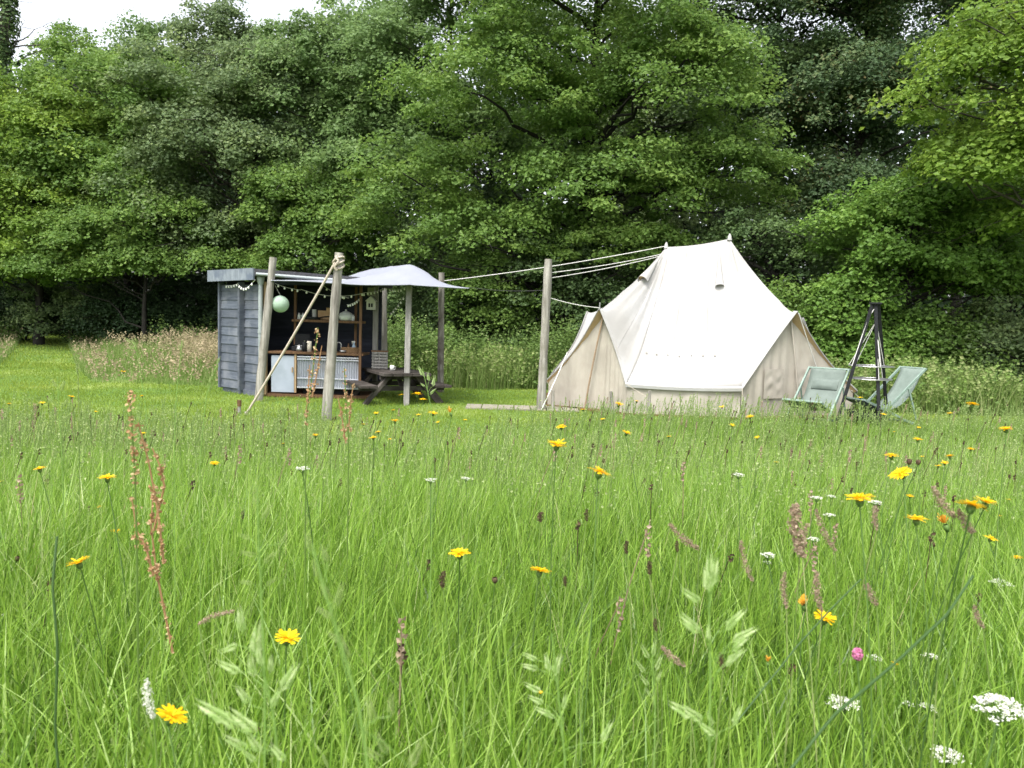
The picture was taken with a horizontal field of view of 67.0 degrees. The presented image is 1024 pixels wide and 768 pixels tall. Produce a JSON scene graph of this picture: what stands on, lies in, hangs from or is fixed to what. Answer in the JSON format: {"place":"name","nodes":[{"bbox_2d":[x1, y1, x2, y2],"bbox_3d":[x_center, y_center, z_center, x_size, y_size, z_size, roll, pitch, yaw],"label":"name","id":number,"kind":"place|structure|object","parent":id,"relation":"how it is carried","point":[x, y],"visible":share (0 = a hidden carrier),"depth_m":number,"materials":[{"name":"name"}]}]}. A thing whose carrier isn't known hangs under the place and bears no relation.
{"place":"outdoors","nodes":[
{"label":"outdoors","id":0,"kind":"place"},
{"bbox_2d":[0,324,217,385],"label":"field grass","id":1,"kind":"structure","parent":0,"point":[204,378],"depth_m":19.87,"materials":[{"name":"plant"}]},
{"bbox_2d":[174,340,184,691],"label":"brome grass","id":2,"kind":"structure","parent":0,"point":[174,490],"depth_m":1.52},
{"bbox_2d":[194,609,298,767],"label":"brome grass","id":3,"kind":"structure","parent":0,"point":[225,716],"depth_m":0.52,"materials":[{"name":"plant"}]},
{"bbox_2d":[238,486,287,767],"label":"brome grass","id":4,"kind":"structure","parent":0,"point":[259,552],"depth_m":0.64,"materials":[{"name":"plant"}]},
{"bbox_2d":[305,532,425,767],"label":"brome grass","id":5,"kind":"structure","parent":0,"point":[324,590],"depth_m":0.44,"materials":[{"name":"plant"}]},
{"bbox_2d":[418,367,436,708],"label":"brome grass","id":6,"kind":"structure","parent":0,"point":[432,495],"depth_m":1.42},
{"bbox_2d":[0,397,1011,759],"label":"pink seed grass","id":7,"kind":"structure","parent":0,"point":[402,625],"depth_m":4.00,"materials":[{"name":"plant"}]},
{"bbox_2d":[0,329,1021,450],"bbox_3d":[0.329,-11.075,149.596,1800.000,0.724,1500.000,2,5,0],"label":"ground","id":8,"kind":"structure","parent":0,"point":[248,401],"depth_m":14.35,"materials":[{"name":"plant"}]},
{"bbox_2d":[0,0,77,333],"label":"ivy clad tree","id":9,"kind":"object","parent":8,"relation":"on","point":[9,19],"visible":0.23,"depth_m":31.88,"materials":[{"name":"green plant"}]},
{"bbox_2d":[0,273,82,340],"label":"shrub","id":10,"kind":"object","parent":8,"relation":"on","point":[9,299],"visible":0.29,"depth_m":28.97,"materials":[{"name":"green plant"}]},
{"bbox_2d":[48,378,71,712],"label":"brome grass","id":11,"kind":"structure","parent":8,"relation":"on","point":[66,417],"depth_m":1.52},
{"bbox_2d":[0,278,130,341],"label":"shrub","id":12,"kind":"object","parent":8,"relation":"on","point":[65,298],"visible":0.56,"depth_m":28.22,"materials":[{"name":"green plant"}]},
{"bbox_2d":[0,61,133,344],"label":"maple tree","id":13,"kind":"object","parent":8,"relation":"on","point":[56,116],"visible":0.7,"depth_m":26.10,"materials":[{"name":"green plant"}]},
{"bbox_2d":[13,18,122,283],"bbox_3d":[-21.212,-10.202,38.466,7.978,15.489,6.261,2,5,0],"label":"skyline tree","id":14,"kind":"object","parent":8,"relation":"on","point":[65,29],"visible":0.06,"depth_m":37.00,"materials":[{"name":"green plant"}]},
{"bbox_2d":[0,29,235,337],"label":"oak tree","id":15,"kind":"object","parent":8,"relation":"on","point":[81,169],"visible":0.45,"depth_m":26.14,"materials":[{"name":"green plant"}]},
{"bbox_2d":[56,281,199,341],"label":"shrub","id":16,"kind":"object","parent":8,"relation":"on","point":[130,309],"visible":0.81,"depth_m":27.60,"materials":[{"name":"green plant"}]},
{"bbox_2d":[0,184,259,344],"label":"hazel tree","id":17,"kind":"object","parent":8,"relation":"on","point":[141,256],"visible":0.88,"depth_m":25.22,"materials":[{"name":"green plant"}]},
{"bbox_2d":[141,678,157,767],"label":"foxtail","id":18,"kind":"object","parent":8,"relation":"on","point":[150,705],"visible":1,"depth_m":0.81,"materials":[{"name":"white plant"}]},
{"bbox_2d":[125,390,174,767],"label":"sorrel","id":19,"kind":"object","parent":8,"relation":"on","point":[154,570],"visible":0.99,"depth_m":1.19,"materials":[{"name":"red plant"}]},
{"bbox_2d":[98,7,218,278],"bbox_3d":[-18.257,-10.829,40.021,8.372,16.524,6.032,2,5,0],"label":"skyline tree","id":20,"kind":"object","parent":8,"relation":"on","point":[147,30],"visible":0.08,"depth_m":38.90,"materials":[{"name":"green plant"}]},
{"bbox_2d":[156,703,187,767],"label":"yellow flower","id":21,"kind":"object","parent":8,"relation":"on","point":[172,714],"visible":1,"depth_m":0.90,"materials":[{"name":"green plant"}]},
{"bbox_2d":[123,274,226,334],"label":"shrub","id":22,"kind":"object","parent":8,"relation":"on","point":[210,295],"visible":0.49,"depth_m":28.49,"materials":[{"name":"green plant"}]},
{"bbox_2d":[199,358,219,694],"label":"brome grass","id":23,"kind":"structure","parent":8,"relation":"on","point":[216,368],"depth_m":1.52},
{"bbox_2d":[78,16,377,281],"bbox_3d":[-9.480,-6.562,26.662,10.040,11.746,6.130,2,5,0],"label":"oak tree","id":24,"kind":"object","parent":8,"relation":"on","point":[230,139],"visible":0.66,"depth_m":25.40,"materials":[{"name":"green plant"}]},
{"bbox_2d":[156,0,299,211],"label":"skyline tree","id":25,"kind":"object","parent":8,"relation":"on","point":[221,14],"visible":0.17,"depth_m":35.64,"materials":[{"name":"green plant"}]},
{"bbox_2d":[254,257,276,401],"bbox_3d":[-4.566,-0.881,14.316,0.411,2.924,0.169,2,5,0],"label":"timber pole","id":26,"kind":"object","parent":8,"relation":"on","point":[263,346],"visible":0.84,"depth_m":14.25,"materials":[{"name":"brown wood"}]},
{"bbox_2d":[275,629,300,763],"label":"yellow flower","id":27,"kind":"object","parent":8,"relation":"on","point":[287,637],"visible":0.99,"depth_m":1.09,"materials":[{"name":"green plant"}]},
{"bbox_2d":[207,268,392,398],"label":"kitchen shed","id":28,"kind":"structure","parent":8,"relation":"on","point":[240,314],"depth_m":15.52,"materials":[{"name":"wood"}]},
{"bbox_2d":[271,355,293,391],"bbox_3d":[-4.507,-0.199,15.189,0.449,0.723,0.065,2,5,0],"label":"cupboard door","id":29,"kind":"structure","parent":28,"relation":"in","point":[282,378],"depth_m":15.19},
{"bbox_2d":[304,328,321,645],"bbox_3d":[-0.470,0.354,1.806,0.046,0.971,0.062,2,5,0],"label":"sorrel","id":30,"kind":"object","parent":8,"relation":"on","point":[311,384],"visible":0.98,"depth_m":1.77,"materials":[{"name":"brown plant"}]},
{"bbox_2d":[226,158,400,274],"bbox_3d":[-6.351,-3.813,25.053,5.646,6.851,3.853,2,5,0],"label":"hazel tree","id":31,"kind":"object","parent":8,"relation":"on","point":[311,206],"visible":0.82,"depth_m":24.25,"materials":[{"name":"green plant"}]},
{"bbox_2d":[321,252,342,420],"bbox_3d":[-2.788,-0.599,11.982,0.318,2.852,0.168,2,5,0],"label":"timber pole","id":32,"kind":"object","parent":8,"relation":"on","point":[329,377],"visible":0.82,"depth_m":11.92,"materials":[{"name":"brown wood"}]},
{"bbox_2d":[245,255,344,414],"bbox_3d":[-3.421,-0.727,12.026,1.641,2.546,0.251,2,5,6],"label":"guy rope","id":33,"kind":"object","parent":32,"relation":"attached to","point":[334,265],"visible":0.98,"depth_m":11.96,"materials":[{"name":"fabric"}]},
{"bbox_2d":[222,0,457,275],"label":"willow tree","id":34,"kind":"object","parent":8,"relation":"on","point":[329,124],"visible":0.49,"depth_m":25.43,"materials":[{"name":"green plant"}]},
{"bbox_2d":[338,368,354,653],"bbox_3d":[-0.416,0.399,1.910,0.039,0.882,0.057,2,5,0],"label":"sorrel","id":35,"kind":"object","parent":8,"relation":"on","point":[348,428],"visible":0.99,"depth_m":1.88,"materials":[{"name":"brown plant"}]},
{"bbox_2d":[372,286,378,395],"bbox_3d":[-2.808,-0.923,15.885,0.102,2.752,0.100,2,5,0],"label":"square post","id":36,"kind":"object","parent":8,"relation":"on","point":[375,331],"visible":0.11,"depth_m":15.82,"materials":[{"name":"grey wood"}]},
{"bbox_2d":[381,288,387,385],"bbox_3d":[-2.963,-0.920,17.610,0.310,2.552,0.277,2,5,0],"label":"timber pole","id":37,"kind":"object","parent":8,"relation":"on","point":[384,322],"visible":0.24,"depth_m":17.48,"materials":[{"name":"grey wood"}]},
{"bbox_2d":[314,251,456,338],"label":"shrub","id":38,"kind":"object","parent":8,"relation":"on","point":[396,312],"visible":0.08,"depth_m":24.79,"materials":[{"name":"green plant"}]},
{"bbox_2d":[344,367,451,405],"bbox_3d":[-2.286,0.048,15.111,1.751,0.633,1.664,-1,5,-25],"label":"picnic table","id":39,"kind":"object","parent":8,"relation":"on","point":[388,375],"visible":0.81,"depth_m":14.71,"materials":[{"name":"brown wood"}]},
{"bbox_2d":[371,350,388,368],"bbox_3d":[-2.630,-0.484,15.369,0.340,0.359,0.235,1,5,-12],"label":"slatted crate","id":40,"kind":"object","parent":39,"relation":"on","point":[380,357],"visible":1,"depth_m":15.28,"materials":[{"name":"grey wood"}]},
{"bbox_2d":[403,285,411,405],"bbox_3d":[-1.957,-0.801,14.538,0.114,2.795,0.513,1,5,-6],"label":"square post","id":41,"kind":"object","parent":8,"relation":"on","point":[407,354],"visible":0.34,"depth_m":14.49,"materials":[{"name":"grey wood"}]},
{"bbox_2d":[283,0,570,322],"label":"alder tree","id":42,"kind":"object","parent":8,"relation":"on","point":[418,13],"visible":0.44,"depth_m":24.70,"materials":[{"name":"green plant"}]},
{"bbox_2d":[437,272,444,392],"bbox_3d":[-1.566,-1.006,17.096,0.173,2.891,0.157,2,5,0],"label":"timber pole","id":43,"kind":"object","parent":8,"relation":"on","point":[440,362],"visible":0.84,"depth_m":17.04,"materials":[{"name":"grey wood"}]},
{"bbox_2d":[437,571,457,749],"bbox_3d":[-0.097,0.575,1.148,0.042,0.606,0.012,3,5,16],"label":"plantain head","id":44,"kind":"object","parent":8,"relation":"on","point":[442,579],"visible":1,"depth_m":1.13},
{"bbox_2d":[373,236,538,343],"bbox_3d":[-2.054,-2.281,23.271,5.854,4.401,4.051,4,5,21],"label":"shrub","id":45,"kind":"object","parent":8,"relation":"on","point":[391,295],"visible":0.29,"depth_m":22.73,"materials":[{"name":"green plant"}]},
{"bbox_2d":[448,548,470,744],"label":"yellow flower","id":46,"kind":"object","parent":8,"relation":"on","point":[459,553],"visible":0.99,"depth_m":1.33,"materials":[{"name":"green plant"}]},
{"bbox_2d":[426,244,593,347],"bbox_3d":[-0.041,-2.009,22.389,5.131,4.126,3.842,2,5,0],"label":"shrub","id":47,"kind":"object","parent":8,"relation":"on","point":[509,314],"visible":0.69,"depth_m":21.55,"materials":[{"name":"green plant"}]},
{"bbox_2d":[0,395,1023,743],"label":"dark seed heads","id":48,"kind":"object","parent":8,"relation":"on","point":[562,481],"visible":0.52,"depth_m":5.17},
{"bbox_2d":[0,308,1023,412],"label":"undergrowth","id":49,"kind":"object","parent":8,"relation":"on","point":[533,345],"visible":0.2,"depth_m":18.91,"materials":[{"name":"green plant"}]},
{"bbox_2d":[0,8,1023,342],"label":"woodland","id":50,"kind":"object","parent":8,"relation":"on","point":[200,276],"depth_m":33.32,"materials":[{"name":"plant"}]},
{"bbox_2d":[465,404,578,411],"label":"boardwalk","id":51,"kind":"structure","parent":8,"relation":"on","point":[507,407],"depth_m":14.33,"materials":[{"name":"wood"}]},
{"bbox_2d":[406,0,644,338],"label":"backing tree","id":52,"kind":"object","parent":8,"relation":"on","point":[488,192],"visible":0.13,"depth_m":29.62,"materials":[{"name":"green plant"}]},
{"bbox_2d":[536,259,551,411],"bbox_3d":[0.585,-0.759,14.116,0.207,3.017,0.176,2,5,0],"label":"timber pole","id":53,"kind":"object","parent":8,"relation":"on","point":[544,337],"visible":0.83,"depth_m":14.05,"materials":[{"name":"brown wood"}]},
{"bbox_2d":[548,439,566,745],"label":"yellow flower","id":54,"kind":"object","parent":8,"relation":"on","point":[556,445],"visible":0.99,"depth_m":1.42,"materials":[{"name":"green plant"}]},
{"bbox_2d":[313,0,814,333],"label":"alder tree","id":55,"kind":"object","parent":8,"relation":"on","point":[589,164],"visible":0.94,"depth_m":20.53,"materials":[{"name":"green plant"}]},
{"bbox_2d":[475,224,654,346],"bbox_3d":[1.724,-2.170,21.669,5.614,4.666,4.394,2,5,0],"label":"shrub","id":56,"kind":"object","parent":8,"relation":"on","point":[597,289],"visible":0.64,"depth_m":21.07,"materials":[{"name":"green plant"}]},
{"bbox_2d":[523,633,613,767],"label":"brome grass","id":57,"kind":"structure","parent":8,"relation":"on","point":[538,701],"depth_m":0.69,"materials":[{"name":"plant"}]},
{"bbox_2d":[579,466,610,767],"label":"yellow flower","id":58,"kind":"object","parent":8,"relation":"on","point":[600,472],"visible":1,"depth_m":1.13,"materials":[{"name":"green plant"}]},
{"bbox_2d":[555,205,690,331],"bbox_3d":[3.737,-2.727,23.270,4.845,5.630,4.359,-1,6,-32],"label":"shrub","id":59,"kind":"object","parent":8,"relation":"on","point":[604,239],"visible":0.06,"depth_m":22.61,"materials":[{"name":"green plant"}]},
{"bbox_2d":[541,0,778,277],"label":"backing tree","id":60,"kind":"object","parent":8,"relation":"on","point":[692,221],"visible":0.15,"depth_m":29.62,"materials":[{"name":"green plant"}]},
{"bbox_2d":[668,523,701,751],"bbox_3d":[0.307,0.554,1.318,0.123,0.655,0.031,-1,5,-29],"label":"grass plume","id":61,"kind":"object","parent":8,"relation":"on","point":[687,541],"depth_m":1.28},
{"bbox_2d":[546,392,847,418],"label":"tent platform","id":62,"kind":"structure","parent":8,"relation":"on","point":[588,409],"depth_m":14.37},
{"bbox_2d":[547,234,857,416],"bbox_3d":[3.896,-1.304,15.997,6.429,3.448,4.719,2,5,0],"label":"bell tent","id":63,"kind":"object","parent":62,"relation":"on","point":[703,322],"visible":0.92,"depth_m":14.43,"materials":[{"name":"beige fabric"}]},
{"bbox_2d":[547,317,626,411],"bbox_3d":[1.449,-0.451,14.509,1.713,1.851,0.234,5,6,36],"label":"door panel","id":64,"kind":"structure","parent":63,"relation":"in","point":[593,370],"depth_m":14.54,"materials":[{"name":"beige fabric"}]},
{"bbox_2d":[741,320,852,416],"bbox_3d":[5.324,-0.341,14.300,2.647,1.895,0.171,0,5,-22],"label":"door panel","id":65,"kind":"structure","parent":63,"relation":"in","point":[782,371],"depth_m":14.22,"materials":[{"name":"beige fabric"}]},
{"bbox_2d":[728,540,753,767],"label":"grass plume","id":66,"kind":"object","parent":8,"relation":"on","point":[741,547],"depth_m":1.23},
{"bbox_2d":[779,571,787,767],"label":"grass plume","id":67,"kind":"object","parent":8,"relation":"on","point":[784,596],"depth_m":1.13,"materials":[{"name":"plant"}]},
{"bbox_2d":[650,0,939,285],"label":"oak tree","id":68,"kind":"object","parent":8,"relation":"on","point":[794,57],"visible":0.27,"depth_m":24.77,"materials":[{"name":"green plant"}]},
{"bbox_2d":[785,523,809,758],"bbox_3d":[0.419,0.547,1.178,0.020,0.690,0.032,2,5,0],"label":"grass plume","id":69,"kind":"object","parent":8,"relation":"on","point":[805,528],"depth_m":1.16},
{"bbox_2d":[786,503,817,767],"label":"grass plume","id":70,"kind":"object","parent":8,"relation":"on","point":[795,510],"depth_m":1.11,"materials":[{"name":"plant"}]},
{"bbox_2d":[762,273,863,361],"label":"shrub","id":71,"kind":"object","parent":8,"relation":"on","point":[786,301],"visible":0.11,"depth_m":18.79,"materials":[{"name":"green plant"}]},
{"bbox_2d":[790,609,836,764],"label":"yellow flower","id":72,"kind":"object","parent":8,"relation":"on","point":[827,618],"visible":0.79,"depth_m":1.29,"materials":[{"name":"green plant"}]},
{"bbox_2d":[782,366,850,427],"bbox_3d":[5.260,0.214,13.416,0.766,0.972,1.240,6,6,41],"label":"deckchair","id":73,"kind":"object","parent":8,"relation":"on","point":[825,383],"visible":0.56,"depth_m":13.68,"materials":[{"name":"green fabric"}]},
{"bbox_2d":[808,571,824,767],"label":"grass plume","id":74,"kind":"object","parent":8,"relation":"on","point":[816,592],"depth_m":1.08,"materials":[{"name":"plant"}]},
{"bbox_2d":[692,205,952,306],"bbox_3d":[7.635,-2.173,20.410,6.121,5.422,3.914,2,5,0],"label":"hawthorn tree","id":75,"kind":"object","parent":8,"relation":"on","point":[779,242],"visible":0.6,"depth_m":20.11,"materials":[{"name":"green plant"}]},
{"bbox_2d":[814,508,840,763],"bbox_3d":[0.511,0.543,1.256,0.091,0.695,0.018,0,5,-17],"label":"grass plume","id":76,"kind":"object","parent":8,"relation":"on","point":[824,531],"depth_m":1.23,"materials":[{"name":"plant"}]},
{"bbox_2d":[851,647,864,767],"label":"pink clover","id":77,"kind":"object","parent":8,"relation":"on","point":[856,655],"visible":1,"depth_m":1.09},
{"bbox_2d":[841,505,878,756],"bbox_3d":[0.572,0.540,1.272,0.035,0.704,0.064,2,5,0],"label":"grass plume","id":78,"kind":"object","parent":8,"relation":"on","point":[875,518],"depth_m":1.24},
{"bbox_2d":[844,493,875,767],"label":"yellow flower","id":79,"kind":"object","parent":8,"relation":"on","point":[859,502],"visible":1,"depth_m":1.02,"materials":[{"name":"green plant"}]},
{"bbox_2d":[836,302,894,428],"bbox_3d":[6.266,-0.325,13.411,0.726,2.164,1.728,5,6,38],"label":"fire tripod","id":80,"kind":"object","parent":8,"relation":"on","point":[877,325],"visible":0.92,"depth_m":13.16,"materials":[{"name":"black metal"}]},
{"bbox_2d":[864,582,884,767],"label":"grass plume","id":81,"kind":"object","parent":8,"relation":"on","point":[870,594],"depth_m":1.07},
{"bbox_2d":[792,275,961,374],"bbox_3d":[8.407,-0.996,18.587,4.359,3.224,3.090,2,5,0],"label":"shrub","id":82,"kind":"object","parent":8,"relation":"on","point":[853,325],"visible":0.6,"depth_m":17.81,"materials":[{"name":"green plant"}]},
{"bbox_2d":[743,0,1023,267],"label":"oak tree","id":83,"kind":"object","parent":8,"relation":"on","point":[880,76],"visible":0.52,"depth_m":23.18,"materials":[{"name":"green plant"}]},
{"bbox_2d":[846,366,926,424],"bbox_3d":[6.633,0.197,13.809,1.280,1.022,0.618,0,5,-18],"label":"deckchair","id":84,"kind":"object","parent":8,"relation":"on","point":[905,383],"visible":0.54,"depth_m":13.88,"materials":[{"name":"green fabric"}]},
{"bbox_2d":[888,467,911,761],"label":"yellow flower","id":85,"kind":"object","parent":8,"relation":"on","point":[902,472],"visible":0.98,"depth_m":1.31,"materials":[{"name":"green plant"}]},
{"bbox_2d":[788,144,1023,323],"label":"young tree","id":86,"kind":"object","parent":8,"relation":"on","point":[934,257],"visible":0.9,"depth_m":17.91,"materials":[{"name":"green plant"}]},
{"bbox_2d":[907,514,929,767],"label":"yellow flower","id":87,"kind":"object","parent":8,"relation":"on","point":[916,520],"visible":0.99,"depth_m":1.32,"materials":[{"name":"green plant"}]},
{"bbox_2d":[840,0,1023,325],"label":"oak tree","id":88,"kind":"object","parent":8,"relation":"on","point":[930,11],"visible":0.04,"depth_m":26.53,"materials":[{"name":"green plant"}]},
{"bbox_2d":[914,514,949,758],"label":"yellow flower","id":89,"kind":"object","parent":8,"relation":"on","point":[942,518],"visible":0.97,"depth_m":1.35,"materials":[{"name":"orange plant"}]},
{"bbox_2d":[859,0,1023,254],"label":"field maple","id":90,"kind":"object","parent":8,"relation":"on","point":[999,140],"visible":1,"depth_m":15.37,"materials":[{"name":"green plant"}]},
{"bbox_2d":[930,486,956,767],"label":"grass plume","id":91,"kind":"object","parent":8,"relation":"on","point":[941,501],"depth_m":0.97,"materials":[{"name":"plant"}]},
{"bbox_2d":[882,291,1021,385],"bbox_3d":[10.298,-0.730,18.170,3.618,2.874,3.612,-1,5,-29],"label":"shrub","id":92,"kind":"object","parent":8,"relation":"on","point":[949,337],"visible":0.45,"depth_m":17.68,"materials":[{"name":"green plant"}]},
{"bbox_2d":[918,498,986,767],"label":"yellow flower","id":93,"kind":"object","parent":8,"relation":"on","point":[970,509],"visible":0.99,"depth_m":0.98,"materials":[{"name":"green plant"}]},
{"bbox_2d":[931,508,975,767],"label":"grass plume","id":94,"kind":"object","parent":8,"relation":"on","point":[964,521],"depth_m":0.97,"materials":[{"name":"plant"}]},
{"bbox_2d":[919,496,997,758],"bbox_3d":[0.763,0.536,1.336,0.038,0.714,0.101,0,5,-21],"label":"yellow flower","id":95,"kind":"object","parent":8,"relation":"on","point":[987,501],"visible":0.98,"depth_m":1.33,"materials":[{"name":"green plant"}]},
{"bbox_2d":[899,160,1023,332],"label":"young tree","id":96,"kind":"object","parent":8,"relation":"on","point":[969,292],"visible":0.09,"depth_m":18.91,"materials":[{"name":"green plant"}]},
{"bbox_2d":[926,288,1023,390],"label":"shrub","id":97,"kind":"object","parent":8,"relation":"on","point":[1017,329],"visible":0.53,"depth_m":17.49,"materials":[{"name":"green plant"}]},
{"bbox_2d":[972,605,995,767],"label":"grass plume","id":98,"kind":"object","parent":8,"relation":"on","point":[976,615],"depth_m":1.08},
{"bbox_2d":[970,692,1023,767],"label":"white umbel","id":99,"kind":"object","parent":8,"relation":"on","point":[998,719],"visible":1,"depth_m":0.95,"materials":[{"name":"plant"}]},
{"bbox_2d":[0,401,1023,767],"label":"grass","id":100,"kind":"structure","parent":0,"point":[388,551],"depth_m":1.86,"materials":[{"name":"plant"}]},
{"bbox_2d":[51,536,59,767],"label":"long stalk","id":101,"kind":"object","parent":100,"relation":"on","point":[57,652],"visible":1,"depth_m":0.90,"materials":[{"name":"plant"}]},
{"bbox_2d":[738,579,860,721],"bbox_3d":[0.328,0.299,0.878,0.199,0.131,0.005,-1,5,-30],"label":"long stalk","id":102,"kind":"object","parent":100,"relation":"on","point":[807,634],"visible":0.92,"depth_m":0.88,"materials":[{"name":"plant"}]},
{"bbox_2d":[790,575,973,767],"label":"long stalk","id":103,"kind":"object","parent":100,"relation":"on","point":[859,693],"visible":1,"depth_m":0.75,"materials":[{"name":"plant"}]},
{"bbox_2d":[0,389,1023,575],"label":"pale seed grass","id":104,"kind":"structure","parent":0,"point":[315,427],"depth_m":6.89,"materials":[{"name":"plant"}]},
{"bbox_2d":[0,0,1023,312],"label":"sky","id":105,"kind":"structure","parent":0,"point":[91,14],"materials":[{"name":"white"}]},
{"bbox_2d":[637,643,663,767],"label":"brome grass","id":106,"kind":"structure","parent":0,"point":[657,678],"depth_m":0.88,"materials":[{"name":"plant"}]},
{"bbox_2d":[388,335,1023,416],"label":"weedy grass","id":107,"kind":"structure","parent":0,"point":[495,380],"depth_m":16.67,"materials":[{"name":"plant"}]},
{"bbox_2d":[668,550,756,767],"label":"brome grass","id":108,"kind":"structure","parent":0,"point":[689,624],"depth_m":0.58,"materials":[{"name":"plant"}]},
{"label":"sail line","id":109,"kind":"object","parent":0,"visible":0},
{"bbox_2d":[271,265,469,288],"bbox_3d":[-2.603,-2.112,15.359,3.708,0.456,3.068,2,5,0],"label":"shade sail","id":110,"kind":"object","parent":109,"relation":"attached to","point":[413,275],"visible":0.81,"depth_m":14.35,"materials":[{"name":"white fabric"}]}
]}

